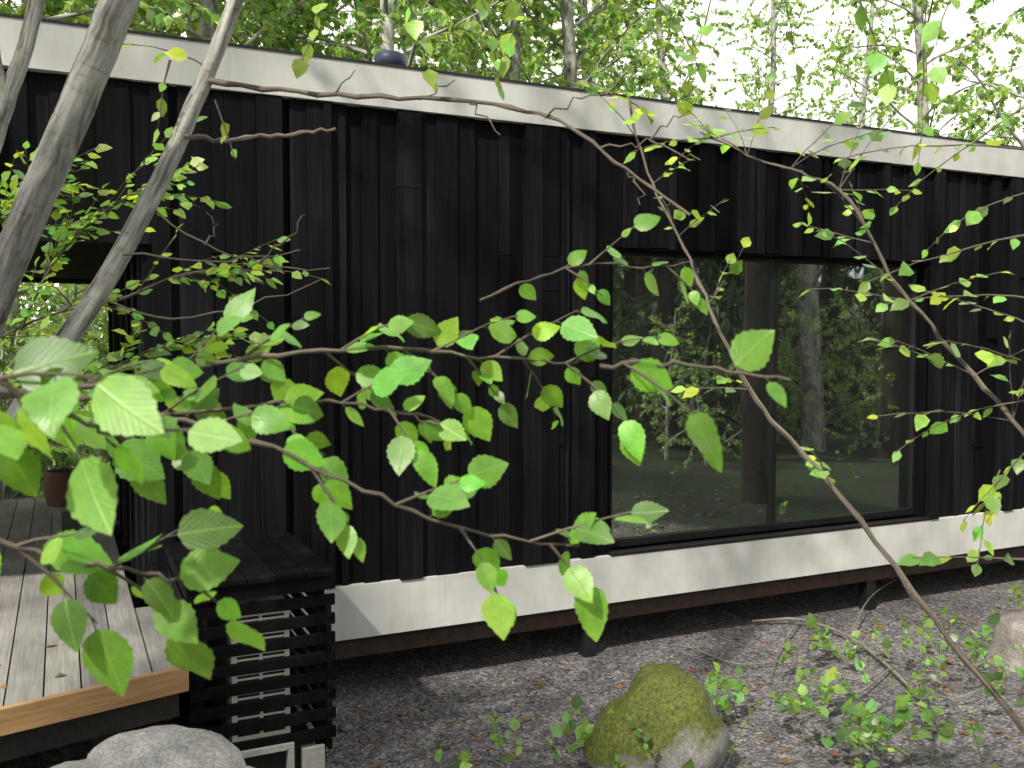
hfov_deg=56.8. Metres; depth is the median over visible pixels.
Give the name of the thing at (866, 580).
cabin steel legs
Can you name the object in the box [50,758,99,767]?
granite stone
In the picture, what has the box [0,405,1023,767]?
terrain
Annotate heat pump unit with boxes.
[204,595,312,767]
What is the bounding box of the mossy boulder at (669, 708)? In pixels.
[582,663,729,767]
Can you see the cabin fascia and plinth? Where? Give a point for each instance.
(384, 608)
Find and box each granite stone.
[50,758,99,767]
[87,724,245,767]
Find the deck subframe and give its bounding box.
[0,519,178,761]
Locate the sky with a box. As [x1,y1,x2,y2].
[0,0,1023,338]
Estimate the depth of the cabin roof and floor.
6.17 m
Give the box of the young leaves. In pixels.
[0,0,1023,576]
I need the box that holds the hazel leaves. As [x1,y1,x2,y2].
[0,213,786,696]
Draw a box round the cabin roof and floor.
[0,13,1023,690]
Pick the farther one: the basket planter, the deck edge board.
the basket planter
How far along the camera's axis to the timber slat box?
4.50 m
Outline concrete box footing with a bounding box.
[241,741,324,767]
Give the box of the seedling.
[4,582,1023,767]
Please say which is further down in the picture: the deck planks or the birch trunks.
the deck planks
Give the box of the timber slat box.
[164,532,335,767]
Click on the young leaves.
(886, 96)
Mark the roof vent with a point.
(392, 57)
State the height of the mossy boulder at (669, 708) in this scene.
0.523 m
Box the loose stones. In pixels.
[338,595,1016,767]
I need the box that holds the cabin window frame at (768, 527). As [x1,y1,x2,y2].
[607,250,929,556]
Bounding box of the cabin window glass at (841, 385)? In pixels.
[612,256,913,538]
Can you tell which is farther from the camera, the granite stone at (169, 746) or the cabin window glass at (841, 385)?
the cabin window glass at (841, 385)
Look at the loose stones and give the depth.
5.38 m
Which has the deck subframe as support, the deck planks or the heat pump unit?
the deck planks
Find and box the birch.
[0,0,1023,514]
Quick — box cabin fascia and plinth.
[0,16,1023,644]
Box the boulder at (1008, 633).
[985,612,1023,671]
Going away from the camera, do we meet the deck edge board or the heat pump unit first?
the deck edge board
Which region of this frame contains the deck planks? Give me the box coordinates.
[0,497,174,706]
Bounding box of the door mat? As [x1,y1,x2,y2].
[61,508,119,530]
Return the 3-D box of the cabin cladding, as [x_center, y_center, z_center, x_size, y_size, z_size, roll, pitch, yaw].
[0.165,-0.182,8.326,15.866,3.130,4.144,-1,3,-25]
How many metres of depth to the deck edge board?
3.92 m
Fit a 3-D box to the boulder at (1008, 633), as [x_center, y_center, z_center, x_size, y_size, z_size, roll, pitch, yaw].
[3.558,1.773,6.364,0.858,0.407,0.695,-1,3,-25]
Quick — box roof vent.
[374,50,406,65]
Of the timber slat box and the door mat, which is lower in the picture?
the timber slat box
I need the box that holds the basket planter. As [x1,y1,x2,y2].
[43,468,74,506]
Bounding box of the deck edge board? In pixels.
[0,667,188,736]
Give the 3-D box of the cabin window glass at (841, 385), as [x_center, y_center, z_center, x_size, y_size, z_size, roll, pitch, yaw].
[1.954,0.071,7.098,2.876,1.950,0.014,-1,3,-25]
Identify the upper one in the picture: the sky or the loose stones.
the sky
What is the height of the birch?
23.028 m
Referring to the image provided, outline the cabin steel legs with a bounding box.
[295,548,1023,659]
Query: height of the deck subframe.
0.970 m
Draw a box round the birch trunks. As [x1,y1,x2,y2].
[0,0,243,419]
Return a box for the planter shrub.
[51,441,87,472]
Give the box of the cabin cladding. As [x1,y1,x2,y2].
[0,69,1023,606]

